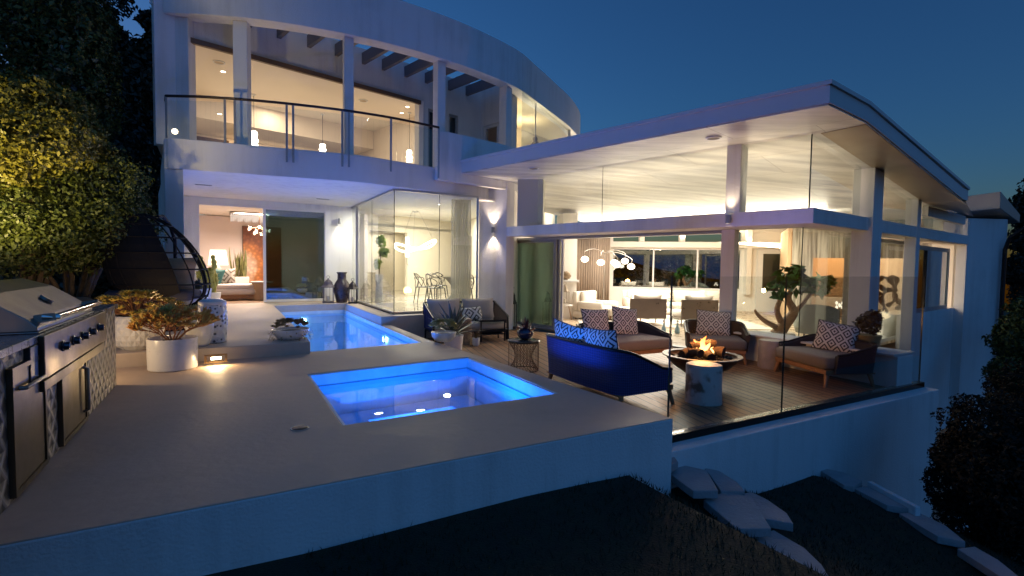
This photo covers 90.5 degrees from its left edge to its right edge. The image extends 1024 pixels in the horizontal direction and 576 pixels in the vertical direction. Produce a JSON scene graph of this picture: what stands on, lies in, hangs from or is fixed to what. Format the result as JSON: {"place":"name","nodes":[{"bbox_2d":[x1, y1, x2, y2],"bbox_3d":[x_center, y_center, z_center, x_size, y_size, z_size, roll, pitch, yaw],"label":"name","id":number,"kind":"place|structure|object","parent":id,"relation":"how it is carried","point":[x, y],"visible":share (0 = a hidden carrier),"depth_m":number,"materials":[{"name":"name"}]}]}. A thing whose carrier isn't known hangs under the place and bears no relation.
{"place":"outdoors","nodes":[
{"label":"outdoors","id":0,"kind":"place"},
{"bbox_2d":[116,301,471,367],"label":"patio","id":1,"kind":"structure","parent":0,"point":[249,328],"depth_m":8.96,"materials":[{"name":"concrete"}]},
{"bbox_2d":[0,66,120,284],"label":"yellow leaved shrub","id":2,"kind":"object","parent":1,"relation":"on","point":[34,116],"visible":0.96,"depth_m":6.81,"materials":[{"name":"green plant"}]},
{"bbox_2d":[0,0,129,140],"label":"tall shrub","id":3,"kind":"object","parent":1,"relation":"on","point":[58,41],"visible":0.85,"depth_m":8.39,"materials":[{"name":"green plant"}]},
{"bbox_2d":[0,9,161,303],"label":"dark hedge row","id":4,"kind":"object","parent":1,"relation":"on","point":[132,143],"visible":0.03,"depth_m":14.27,"materials":[{"name":"green plant"}]},
{"bbox_2d":[0,145,167,297],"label":"rounded hedge","id":5,"kind":"object","parent":1,"relation":"on","point":[91,214],"visible":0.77,"depth_m":7.26,"materials":[{"name":"green plant"}]},
{"bbox_2d":[96,289,186,349],"bbox_3d":[-4.800,0.394,6.541,1.198,0.768,1.042,1,3,0],"label":"faceted planter","id":6,"kind":"object","parent":1,"relation":"on","point":[127,338],"visible":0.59,"depth_m":6.34,"materials":[{"name":"white ceramic"}]},
{"bbox_2d":[101,213,210,331],"bbox_3d":[-5.651,-0.257,8.257,1.432,1.885,1.687,0,3,-18],"label":"egg chair","id":7,"kind":"object","parent":1,"relation":"on","point":[140,260],"visible":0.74,"depth_m":7.57,"materials":[{"name":"black wicker"}]},
{"bbox_2d":[180,278,211,321],"bbox_3d":[-5.890,0.206,9.319,0.695,0.854,0.680,1,3,0],"label":"tapered planter","id":8,"kind":"object","parent":1,"relation":"on","point":[197,287],"visible":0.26,"depth_m":9.22,"materials":[{"name":"white ceramic"}]},
{"bbox_2d":[185,316,213,346],"bbox_3d":[-4.180,0.566,6.793,0.340,0.419,0.340,1,3,0],"label":"round white pot","id":9,"kind":"object","parent":1,"relation":"on","point":[204,334],"visible":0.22,"depth_m":6.70,"materials":[{"name":"ceramic"}]},
{"bbox_2d":[195,255,220,298],"bbox_3d":[-7.632,-0.194,12.740,0.571,1.285,0.500,0,3,-12],"label":"potted euphorbia","id":10,"kind":"object","parent":1,"relation":"on","point":[214,280],"visible":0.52,"depth_m":12.61,"materials":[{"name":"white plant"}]},
{"bbox_2d":[197,298,227,343],"bbox_3d":[-4.189,0.454,7.107,0.370,0.613,0.370,1,3,0],"label":"garden stool","id":11,"kind":"object","parent":1,"relation":"on","point":[218,307],"visible":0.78,"depth_m":7.01,"materials":[{"name":"white ceramic"}]},
{"bbox_2d":[269,317,313,340],"bbox_3d":[-3.273,0.610,7.519,0.657,0.347,0.700,0,3,-10],"label":"planted bowl","id":12,"kind":"object","parent":1,"relation":"on","point":[286,332],"visible":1,"depth_m":7.39,"materials":[{"name":"white ceramic"}]},
{"bbox_2d":[321,276,334,302],"bbox_3d":[-5.136,0.033,14.191,0.390,0.766,0.390,0,3,-20],"label":"lantern","id":13,"kind":"object","parent":1,"relation":"on","point":[328,282],"visible":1,"depth_m":14.10,"materials":[{"name":"metal"}]},
{"bbox_2d":[334,272,349,302],"bbox_3d":[-4.816,-0.018,14.376,0.470,0.860,0.470,1,3,0],"label":"floor vase","id":14,"kind":"object","parent":1,"relation":"on","point":[341,284],"visible":0.98,"depth_m":14.23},
{"bbox_2d":[281,310,419,351],"bbox_3d":[-3.829,1.344,10.822,1.788,1.138,6.705,-1,3,-29],"label":"pool basin","id":15,"kind":"object","parent":1,"relation":"in","point":[334,332],"visible":0.27,"depth_m":13.64,"materials":[{"name":"paint"}]},
{"bbox_2d":[285,314,408,343],"bbox_3d":[-3.823,0.906,10.802,1.776,0.055,6.691,-1,3,-29],"label":"pool tile ledge","id":16,"kind":"object","parent":15,"relation":"attached to","point":[374,329],"visible":0.31,"depth_m":12.52,"materials":[{"name":"blue ceramic"}]},
{"bbox_2d":[383,325,430,341],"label":"pool side wall","id":17,"kind":"structure","parent":15,"relation":"attached to","point":[408,334],"depth_m":9.46,"materials":[{"name":"concrete"}]},
{"bbox_2d":[347,278,358,303],"bbox_3d":[-4.442,0.074,14.167,0.298,0.706,0.298,-1,3,-37],"label":"lantern","id":18,"kind":"object","parent":1,"relation":"on","point":[352,284],"visible":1,"depth_m":14.12,"materials":[{"name":"grey metal"}]},
{"bbox_2d":[1,0,1023,309],"label":"sky","id":19,"kind":"structure","parent":0,"point":[949,73],"materials":[{"name":"blue"}]},
{"bbox_2d":[149,0,1023,531],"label":"villa","id":20,"kind":"object","parent":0,"point":[855,194],"visible":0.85,"depth_m":12.22,"materials":[{"name":"white paint"}]},
{"bbox_2d":[216,283,255,299],"bbox_3d":[-8.198,0.094,14.706,1.660,0.430,0.920,-1,3,-31],"label":"daybed","id":21,"kind":"object","parent":20,"relation":"on","point":[231,291],"visible":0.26,"depth_m":14.43,"materials":[{"name":"beige fabric"}]},
{"bbox_2d":[221,268,235,283],"bbox_3d":[-8.327,-0.339,14.843,0.565,0.518,0.270,1,3,0],"label":"cushion","id":22,"kind":"object","parent":21,"relation":"on","point":[229,276],"visible":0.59,"depth_m":14.77,"materials":[{"name":"fabric"}]},
{"bbox_2d":[229,247,248,282],"bbox_3d":[-8.697,-0.533,16.175,0.560,1.592,0.351,-1,3,-31],"label":"snake plant","id":23,"kind":"object","parent":20,"relation":"on","point":[241,270],"visible":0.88,"depth_m":16.13,"materials":[{"name":"green plant"}]},
{"bbox_2d":[229,212,262,222],"bbox_3d":[-8.273,-2.210,15.993,1.100,0.270,0.600,-1,3,-31],"label":"crystal ceiling light","id":24,"kind":"object","parent":20,"relation":"hanging from","point":[242,216],"visible":0.81,"depth_m":15.85,"materials":[{"name":"glass"}]},
{"bbox_2d":[242,226,262,282],"bbox_3d":[-8.720,-1.033,17.722,1.218,2.204,0.050,-1,3,-31],"label":"canvas painting","id":25,"kind":"object","parent":20,"relation":"attached to","point":[252,242],"visible":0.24,"depth_m":17.57,"materials":[{"name":"orange fabric"}]},
{"bbox_2d":[250,281,262,299],"bbox_3d":[-7.310,0.073,14.829,0.600,0.545,0.600,1,3,0],"label":"lounge table","id":26,"kind":"object","parent":20,"relation":"on","point":[258,288],"visible":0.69,"depth_m":14.62,"materials":[{"name":"brown wood"}]},
{"bbox_2d":[263,208,324,301],"bbox_3d":[-6.120,-0.927,14.372,1.667,2.620,0.050,-1,3,-31],"label":"sliding door","id":27,"kind":"structure","parent":20,"relation":"in","point":[293,240],"depth_m":14.34,"materials":[{"name":"white paint"}]},
{"bbox_2d":[164,94,439,177],"bbox_3d":[-4.149,-3.007,10.243,5.391,1.136,1.132,0,3,-11],"label":"balcony railing","id":28,"kind":"object","parent":20,"relation":"on","point":[234,99],"visible":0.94,"depth_m":9.75,"materials":[{"name":"brown metal"}]},
{"bbox_2d":[373,235,389,301],"bbox_3d":[-3.692,-0.561,14.395,0.460,1.913,0.382,-1,3,-30],"label":"trailing plant","id":29,"kind":"object","parent":20,"relation":"on","point":[382,251],"visible":0.99,"depth_m":14.33,"materials":[{"name":"green plant"}]},
{"bbox_2d":[395,211,435,251],"bbox_3d":[-2.961,-1.718,15.539,1.301,1.254,0.743,1,3,0],"label":"swirl chandelier","id":30,"kind":"object","parent":20,"relation":"hanging from","point":[419,247],"visible":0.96,"depth_m":15.55,"materials":[{"name":"metal"}]},
{"bbox_2d":[413,273,432,303],"bbox_3d":[-2.488,0.000,14.159,0.510,0.852,0.523,0,3,-25],"label":"dining chair","id":31,"kind":"object","parent":20,"relation":"on","point":[421,286],"visible":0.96,"depth_m":14.02,"materials":[{"name":"grey plastic"}]},
{"bbox_2d":[428,109,432,166],"bbox_3d":[-2.218,-3.864,13.898,0.314,2.000,0.080,-2,4,-44],"label":"balcony window","id":32,"kind":"structure","parent":20,"relation":"in","point":[430,112],"depth_m":13.86,"materials":[{"name":"grey metal"}]},
{"bbox_2d":[425,273,446,300],"bbox_3d":[-2.068,0.026,13.732,0.523,0.852,0.510,2,3,30],"label":"dining chair","id":33,"kind":"object","parent":20,"relation":"on","point":[435,287],"visible":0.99,"depth_m":13.61,"materials":[{"name":"grey plastic"}]},
{"bbox_2d":[430,276,475,303],"bbox_3d":[-1.551,0.043,14.569,1.570,0.750,1.570,1,3,0],"label":"dining table","id":34,"kind":"object","parent":20,"relation":"on","point":[451,281],"visible":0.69,"depth_m":14.39,"materials":[{"name":"grey glass"}]},
{"bbox_2d":[449,114,457,133],"bbox_3d":[-1.710,-3.879,14.383,0.336,2.000,0.080,-2,4,-44],"label":"balcony window","id":35,"kind":"structure","parent":20,"relation":"in","point":[453,119],"depth_m":14.36,"materials":[{"name":"glass"}]},
{"bbox_2d":[455,274,473,298],"bbox_3d":[-1.283,0.041,13.635,0.523,0.852,0.510,0,3,-15],"label":"dining chair","id":36,"kind":"object","parent":20,"relation":"on","point":[463,287],"visible":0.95,"depth_m":13.49,"materials":[{"name":"grey plastic"}]},
{"bbox_2d":[463,236,471,294],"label":"interior door","id":37,"kind":"structure","parent":20,"relation":"in","point":[467,241],"depth_m":18.60,"materials":[{"name":"white paint"}]},
{"bbox_2d":[517,239,556,328],"bbox_3d":[0.553,-0.130,13.618,0.050,2.315,1.665,-2,4,-44],"label":"glass door","id":38,"kind":"structure","parent":20,"relation":"in","point":[554,240],"depth_m":13.05,"materials":[{"name":"grey metal"}]},
{"bbox_2d":[520,239,560,325],"bbox_3d":[0.656,-0.128,13.612,0.050,2.315,1.615,-2,4,-44],"label":"glass door","id":39,"kind":"structure","parent":20,"relation":"in","point":[558,241],"depth_m":13.03,"materials":[{"name":"grey metal"}]},
{"bbox_2d":[518,239,564,322],"bbox_3d":[0.753,-0.127,13.611,0.050,2.315,1.618,-2,4,-44],"label":"glass door","id":40,"kind":"structure","parent":20,"relation":"in","point":[562,240],"depth_m":13.07,"materials":[{"name":"white paint"}]},
{"bbox_2d":[612,249,653,287],"bbox_3d":[4.776,-0.785,20.077,1.567,1.530,0.060,1,3,10],"label":"back window","id":41,"kind":"structure","parent":20,"relation":"in","point":[613,249],"depth_m":19.98,"materials":[{"name":"white paint"}]},
{"bbox_2d":[622,290,719,313],"bbox_3d":[5.657,0.501,17.629,3.510,0.820,0.970,1,3,2],"label":"white sofa","id":42,"kind":"object","parent":20,"relation":"on","point":[678,295],"visible":0.32,"depth_m":17.77,"materials":[{"name":"beige fabric"}]},
{"bbox_2d":[576,314,772,329],"bbox_3d":[4.587,0.982,15.660,5.200,0.012,4.000,1,3,3],"label":"rug","id":43,"kind":"object","parent":20,"relation":"on","point":[749,325],"visible":0.21,"depth_m":14.68,"materials":[{"name":"fabric"}]},
{"bbox_2d":[573,290,617,318],"bbox_3d":[2.580,0.526,15.634,1.020,0.870,1.110,3,3,38],"label":"lounge chair","id":44,"kind":"object","parent":43,"relation":"on","point":[584,300],"visible":0.62,"depth_m":15.45,"materials":[{"name":"beige fabric"}]},
{"bbox_2d":[581,249,634,299],"bbox_3d":[2.816,-0.140,16.009,1.819,2.172,1.531,0,3,-12],"label":"arc lamp","id":45,"kind":"object","parent":43,"relation":"on","point":[614,262],"visible":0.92,"depth_m":15.73,"materials":[{"name":"metal"}]},
{"bbox_2d":[628,295,666,322],"bbox_3d":[3.740,0.603,14.415,1.020,0.864,0.870,1,3,-2],"label":"panel chair","id":46,"kind":"object","parent":43,"relation":"on","point":[650,307],"visible":0.9,"depth_m":13.98,"materials":[{"name":"beige fabric"}]},
{"bbox_2d":[672,296,718,326],"bbox_3d":[5.100,0.630,14.248,1.020,0.864,0.870,1,3,-2],"label":"panel chair","id":47,"kind":"object","parent":43,"relation":"on","point":[690,305],"visible":0.82,"depth_m":13.81,"materials":[{"name":"fabric"}]},
{"bbox_2d":[653,249,697,288],"bbox_3d":[6.353,-0.749,19.786,1.641,1.530,0.060,1,3,10],"label":"back window","id":48,"kind":"structure","parent":20,"relation":"in","point":[654,249],"depth_m":19.72,"materials":[{"name":"white paint"}]},
{"bbox_2d":[697,249,740,289],"bbox_3d":[7.929,-0.713,19.495,1.564,1.530,0.060,1,3,10],"label":"back window","id":49,"kind":"structure","parent":20,"relation":"in","point":[698,249],"depth_m":19.50,"materials":[{"name":"white paint"}]},
{"bbox_2d":[755,249,779,311],"bbox_3d":[9.777,-0.275,19.077,1.109,2.355,0.055,1,3,10],"label":"garden door","id":50,"kind":"structure","parent":20,"relation":"in","point":[768,260],"depth_m":19.09,"materials":[{"name":"white paint"}]},
{"bbox_2d":[754,264,837,335],"bbox_3d":[6.501,0.326,11.615,1.921,1.756,0.776,1,3,0],"label":"driftwood tree","id":51,"kind":"object","parent":20,"relation":"on","point":[826,283],"visible":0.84,"depth_m":11.55,"materials":[{"name":"green plant"}]},
{"bbox_2d":[793,304,838,335],"bbox_3d":[7.116,0.781,11.914,0.940,0.846,0.870,2,3,30],"label":"tub chair","id":52,"kind":"object","parent":20,"relation":"on","point":[811,315],"visible":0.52,"depth_m":11.58,"materials":[{"name":"grey fabric"}]},
{"bbox_2d":[880,239,903,342],"bbox_3d":[8.814,0.061,11.803,3.554,2.335,0.050,-1,3,-37],"label":"glass door","id":53,"kind":"structure","parent":20,"relation":"in","point":[890,338],"depth_m":11.71,"materials":[{"name":"grey metal"}]},
{"bbox_2d":[916,245,949,312],"bbox_3d":[10.537,-0.226,12.742,2.859,1.600,0.050,-1,3,-37],"label":"window","id":54,"kind":"structure","parent":20,"relation":"in","point":[934,262],"depth_m":12.79,"materials":[{"name":"clear glass"}]},
{"bbox_3d":[-8.995,-0.067,15.562,0.660,0.590,0.500,-1,3,-31],"label":"lamp table","id":55,"kind":"object","parent":20,"relation":"on","visible":0},
{"bbox_2d":[208,250,227,269],"bbox_3d":[-8.985,-0.763,15.530,0.540,0.800,0.540,1,3,0],"label":"table lamp","id":56,"kind":"object","parent":55,"relation":"on","point":[221,257],"visible":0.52,"depth_m":15.35,"materials":[{"name":"white fabric"}]},
{"bbox_2d":[204,301,1023,575],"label":"lawn","id":57,"kind":"structure","parent":0,"point":[297,564],"depth_m":3.25,"materials":[{"name":"plant"}]},
{"bbox_2d":[3,0,161,203],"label":"dark tree","id":58,"kind":"object","parent":57,"relation":"on","point":[137,56],"visible":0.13,"depth_m":16.61,"materials":[{"name":"green plant"}]},
{"bbox_2d":[0,341,672,575],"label":"spa platform","id":59,"kind":"structure","parent":57,"relation":"on","point":[201,469],"depth_m":3.49,"materials":[{"name":"concrete"}]},
{"bbox_2d":[0,304,117,513],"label":"outdoor kitchen","id":60,"kind":"object","parent":59,"relation":"on","point":[38,429],"visible":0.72,"depth_m":3.04,"materials":[{"name":"tile"}]},
{"bbox_2d":[5,355,48,498],"bbox_3d":[-2.785,0.764,2.950,0.060,0.700,0.560,-1,3,-29],"label":"access door","id":61,"kind":"structure","parent":60,"relation":"in","point":[26,406],"depth_m":2.85,"materials":[{"name":"silver metal"}]},
{"bbox_2d":[0,278,105,391],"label":"barbecue grill","id":62,"kind":"object","parent":60,"relation":"on","point":[27,306],"visible":0.91,"depth_m":3.47,"materials":[{"name":"metal"}]},
{"bbox_2d":[57,362,90,446],"bbox_3d":[-3.254,0.813,3.797,0.065,0.530,0.690,-1,3,-29],"label":"access door","id":63,"kind":"structure","parent":60,"relation":"in","point":[74,390],"depth_m":3.74,"materials":[{"name":"silver metal"}]},
{"bbox_2d":[126,300,220,372],"bbox_3d":[-4.109,0.561,6.188,0.950,0.826,0.904,1,3,0],"label":"cylinder planter","id":64,"kind":"object","parent":59,"relation":"on","point":[172,353],"visible":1,"depth_m":5.97,"materials":[{"name":"white ceramic"}]},
{"bbox_2d":[204,353,226,363],"bbox_3d":[-3.722,0.886,6.382,0.250,0.110,0.015,-1,3,-36],"label":"step light","id":65,"kind":"object","parent":59,"relation":"on","point":[212,358],"visible":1,"depth_m":6.37,"materials":[{"name":"gold metal"}]},
{"bbox_2d":[308,358,555,425],"bbox_3d":[-1.002,1.524,5.679,2.148,0.938,2.317,-1,3,-29],"label":"spa basin","id":66,"kind":"object","parent":59,"relation":"in","point":[345,400],"visible":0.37,"depth_m":6.50,"materials":[{"name":"tile"}]},
{"bbox_2d":[339,395,482,424],"bbox_3d":[-1.004,1.773,5.688,2.080,0.420,2.242,-1,3,-29],"label":"spa bench","id":67,"kind":"object","parent":66,"relation":"on","point":[449,403],"visible":0.16,"depth_m":6.39,"materials":[{"name":"tile"}]},
{"bbox_2d":[318,368,530,398],"bbox_3d":[-0.998,1.218,5.664,2.136,0.050,2.304,-1,3,-29],"label":"spa tile ledge","id":68,"kind":"object","parent":66,"relation":"attached to","point":[438,373],"visible":0.31,"depth_m":6.43,"materials":[{"name":"tile"}]},
{"bbox_2d":[428,318,458,341],"bbox_3d":[-1.176,0.707,8.600,0.529,0.393,0.481,2,3,28],"label":"planted bowl","id":69,"kind":"object","parent":59,"relation":"on","point":[443,336],"visible":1,"depth_m":8.50,"materials":[{"name":"white ceramic"}]},
{"bbox_2d":[613,249,739,288],"bbox_3d":[10.149,0.092,25.116,16.777,4.491,2.445,1,3,8],"label":"hedge","id":70,"kind":"object","parent":57,"relation":"on","point":[690,271],"visible":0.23,"depth_m":25.09,"materials":[{"name":"green plant"}]},
{"bbox_2d":[671,466,717,498],"bbox_3d":[1.610,1.728,4.550,0.385,0.070,0.558,1,3,0],"label":"stepping stone","id":71,"kind":"object","parent":57,"relation":"on","point":[695,483],"visible":0.84,"depth_m":4.45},
{"bbox_2d":[705,468,744,494],"bbox_3d":[1.962,1.806,4.703,0.211,0.070,0.506,1,3,5],"label":"stepping stone","id":72,"kind":"object","parent":57,"relation":"on","point":[723,483],"visible":0.67,"depth_m":4.61,"materials":[{"name":"stone"}]},
{"bbox_2d":[704,493,770,536],"bbox_3d":[1.851,1.849,4.171,0.438,0.070,0.633,1,3,0],"label":"stepping stone","id":73,"kind":"object","parent":57,"relation":"on","point":[743,513],"visible":0.84,"depth_m":4.11,"materials":[{"name":"stone"}]},
{"bbox_2d":[745,492,792,531],"bbox_3d":[2.153,1.905,4.336,0.253,0.070,0.572,0,3,-11],"label":"stepping stone","id":74,"kind":"object","parent":57,"relation":"on","point":[775,516],"visible":0.72,"depth_m":4.21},
{"bbox_2d":[752,530,826,575],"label":"stepping stone","id":75,"kind":"object","parent":57,"relation":"on","point":[798,553],"visible":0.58,"depth_m":3.80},
{"bbox_2d":[671,330,938,517],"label":"retaining wall","id":76,"kind":"structure","parent":57,"relation":"on","point":[884,441],"depth_m":6.28,"materials":[{"name":"white paint"}]},
{"bbox_2d":[425,329,884,430],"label":"timber deck","id":77,"kind":"structure","parent":76,"relation":"on","point":[751,387],"depth_m":7.13,"materials":[{"name":"wood"}]},
{"bbox_2d":[426,300,483,349],"bbox_3d":[-1.081,0.715,9.734,1.198,0.994,1.224,1,3,0],"label":"potted agave","id":78,"kind":"object","parent":77,"relation":"on","point":[456,342],"visible":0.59,"depth_m":9.70,"materials":[{"name":"plant"}]},
{"bbox_2d":[423,298,508,341],"bbox_3d":[-1.038,0.695,11.364,1.744,0.887,0.944,0,3,-24],"label":"loveseat","id":79,"kind":"object","parent":77,"relation":"on","point":[490,307],"visible":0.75,"depth_m":11.32,"materials":[{"name":"grey fabric"}]},
{"bbox_2d":[460,306,482,320],"bbox_3d":[-0.902,0.593,11.470,0.531,0.351,0.246,0,3,-24],"label":"cushion","id":80,"kind":"object","parent":79,"relation":"on","point":[475,312],"visible":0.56,"depth_m":11.41,"materials":[{"name":"grey fabric"}]},
{"bbox_2d":[460,318,471,344],"bbox_3d":[-0.969,0.906,10.589,0.252,0.536,0.266,1,3,0],"label":"log stand","id":81,"kind":"object","parent":77,"relation":"on","point":[467,338],"visible":0.54,"depth_m":10.49,"materials":[{"name":"brown wood"}]},
{"bbox_2d":[474,317,506,341],"bbox_3d":[-0.491,0.913,11.255,0.600,0.472,0.500,0,3,-20],"label":"glass side table","id":82,"kind":"object","parent":77,"relation":"on","point":[492,319],"visible":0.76,"depth_m":11.10,"materials":[{"name":"black metal"}]},
{"bbox_2d":[507,337,539,372],"bbox_3d":[0.185,1.065,8.108,0.524,0.484,0.524,1,3,0],"label":"wire table","id":83,"kind":"object","parent":77,"relation":"on","point":[518,340],"visible":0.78,"depth_m":8.00,"materials":[{"name":"metal"}]},
{"bbox_2d":[516,317,536,339],"bbox_3d":[0.230,0.643,8.103,0.429,0.359,0.423,1,3,0],"label":"spiky vase","id":84,"kind":"object","parent":83,"relation":"on","point":[525,331],"visible":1,"depth_m":8.01,"materials":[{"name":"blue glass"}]},
{"bbox_2d":[546,333,674,404],"bbox_3d":[1.189,1.023,6.607,1.003,0.747,1.682,-1,3,-29],"label":"rope sofa","id":85,"kind":"object","parent":77,"relation":"on","point":[620,374],"visible":0.93,"depth_m":5.98,"materials":[{"name":"blue fabric"}]},
{"bbox_2d":[553,318,584,342],"bbox_3d":[0.780,0.700,6.625,0.229,0.580,0.731,-1,3,-35],"label":"cushion","id":86,"kind":"object","parent":85,"relation":"on","point":[567,331],"visible":0.34,"depth_m":6.53,"materials":[{"name":"fabric"}]},
{"bbox_2d":[583,327,618,348],"bbox_3d":[1.079,0.716,6.061,0.213,0.510,0.652,-1,3,-29],"label":"cushion","id":87,"kind":"object","parent":85,"relation":"on","point":[605,338],"visible":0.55,"depth_m":5.92,"materials":[{"name":"fabric"}]},
{"bbox_2d":[576,321,672,354],"bbox_3d":[1.977,0.970,9.051,1.612,0.647,1.033,-1,3,-28],"label":"rope sofa","id":88,"kind":"object","parent":77,"relation":"on","point":[649,339],"visible":0.4,"depth_m":8.83,"materials":[{"name":"grey fabric"}]},
{"bbox_2d":[581,309,609,329],"bbox_3d":[1.507,0.630,9.127,0.566,0.515,0.256,0,3,-18],"label":"cushion","id":89,"kind":"object","parent":88,"relation":"on","point":[595,319],"visible":0.59,"depth_m":9.07,"materials":[{"name":"fabric"}]},
{"bbox_2d":[611,306,638,333],"bbox_3d":[2.110,0.619,9.456,0.619,0.575,0.280,0,3,-20],"label":"cushion","id":90,"kind":"object","parent":88,"relation":"on","point":[624,320],"visible":0.89,"depth_m":9.38,"materials":[{"name":"fabric"}]},
{"bbox_2d":[662,339,743,372],"bbox_3d":[2.728,1.061,7.306,1.098,0.637,1.098,1,3,0],"label":"fire bowl","id":91,"kind":"object","parent":77,"relation":"on","point":[681,358],"visible":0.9,"depth_m":7.20,"materials":[{"name":"brown metal"}]},
{"bbox_2d":[684,361,722,405],"bbox_3d":[2.375,1.180,6.308,0.430,0.481,0.404,1,3,0],"label":"stump stool","id":92,"kind":"object","parent":77,"relation":"on","point":[703,384],"visible":1,"depth_m":6.15,"materials":[{"name":"white"}]},
{"bbox_2d":[683,319,750,364],"bbox_3d":[3.711,0.964,9.292,1.082,0.687,0.943,1,3,14],"label":"rope armchair","id":93,"kind":"object","parent":77,"relation":"on","point":[736,343],"visible":0.63,"depth_m":9.08,"materials":[{"name":"grey fabric"}]},
{"bbox_2d":[695,309,731,335],"bbox_3d":[3.758,0.658,9.478,0.652,0.502,0.238,1,3,14],"label":"cushion","id":94,"kind":"object","parent":93,"relation":"on","point":[713,323],"visible":0.96,"depth_m":9.41,"materials":[{"name":"fabric"}]},
{"bbox_2d":[757,339,781,369],"bbox_3d":[4.349,1.111,8.556,0.361,0.466,0.394,1,3,0],"label":"stump stool","id":95,"kind":"object","parent":77,"relation":"on","point":[767,355],"visible":0.81,"depth_m":8.43,"materials":[{"name":"white ceramic"}]},
{"bbox_2d":[667,276,924,442],"bbox_3d":[3.630,0.679,6.123,5.560,1.635,0.100,-1,3,-29],"label":"glass balustrade","id":96,"kind":"object","parent":77,"relation":"on","point":[717,427],"visible":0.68,"depth_m":5.83,"materials":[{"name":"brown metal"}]},
{"bbox_2d":[773,334,878,387],"bbox_3d":[4.785,1.080,7.759,0.923,0.627,1.282,0,3,-8],"label":"rope sofa","id":97,"kind":"object","parent":77,"relation":"on","point":[826,363],"visible":0.87,"depth_m":7.30,"materials":[{"name":"grey fabric"}]},
{"bbox_2d":[811,319,861,352],"bbox_3d":[5.024,0.764,7.869,0.649,0.518,0.282,3,3,38],"label":"cushion","id":98,"kind":"object","parent":97,"relation":"on","point":[831,336],"visible":0.89,"depth_m":7.81,"materials":[{"name":"fabric"}]},
{"bbox_2d":[851,309,884,346],"bbox_3d":[5.452,0.615,7.722,0.431,0.594,0.396,1,3,0],"label":"ledge plant","id":99,"kind":"object","parent":76,"relation":"on","point":[869,320],"visible":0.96,"depth_m":7.65,"materials":[{"name":"brown plant"}]},
{"bbox_2d":[821,469,861,491],"bbox_3d":[3.758,2.180,5.802,0.315,0.070,0.551,1,3,0],"label":"stepping stone","id":100,"kind":"object","parent":57,"relation":"on","point":[843,480],"visible":0.8,"depth_m":5.70,"materials":[{"name":"stone"}]},
{"bbox_2d":[855,487,907,512],"bbox_3d":[3.941,2.243,5.359,0.297,0.070,0.526,0,3,-11],"label":"stepping stone","id":101,"kind":"object","parent":57,"relation":"on","point":[886,503],"visible":0.66,"depth_m":5.30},
{"bbox_2d":[867,481,920,515],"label":"garden kerb","id":102,"kind":"structure","parent":57,"relation":"on","point":[914,509],"depth_m":5.26,"materials":[{"name":"white paint"}]},
{"bbox_2d":[899,513,964,547],"bbox_3d":[4.019,2.308,4.856,0.272,0.070,0.548,1,3,0],"label":"stepping stone","id":103,"kind":"object","parent":57,"relation":"on","point":[934,530],"visible":0.83,"depth_m":4.79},
{"bbox_2d":[919,357,1023,564],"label":"dark shrub","id":104,"kind":"object","parent":57,"relation":"on","point":[979,469],"visible":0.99,"depth_m":5.20,"materials":[{"name":"green plant"}]},
{"bbox_2d":[957,547,1016,575],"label":"stepping stone","id":105,"kind":"object","parent":57,"relation":"on","point":[983,562],"visible":1,"depth_m":4.35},
{"bbox_2d":[981,296,1023,434],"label":"garden shrub","id":106,"kind":"object","parent":57,"relation":"on","point":[1009,347],"visible":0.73,"depth_m":11.98,"materials":[{"name":"green plant"}]},
{"bbox_2d":[1006,178,1023,433],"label":"slender tree","id":107,"kind":"object","parent":57,"relation":"on","point":[1014,272],"visible":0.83,"depth_m":15.35,"materials":[{"name":"green plant"}]},
{"bbox_2d":[877,314,897,336],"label":"display plinth","id":108,"kind":"structure","parent":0,"point":[890,326],"depth_m":12.40,"materials":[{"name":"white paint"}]},
{"bbox_2d":[878,275,900,313],"bbox_3d":[9.335,0.198,12.622,0.676,1.052,0.240,1,3,0],"label":"driftwood sculpture","id":109,"kind":"object","parent":108,"relation":"on","point":[891,280],"visible":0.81,"depth_m":12.57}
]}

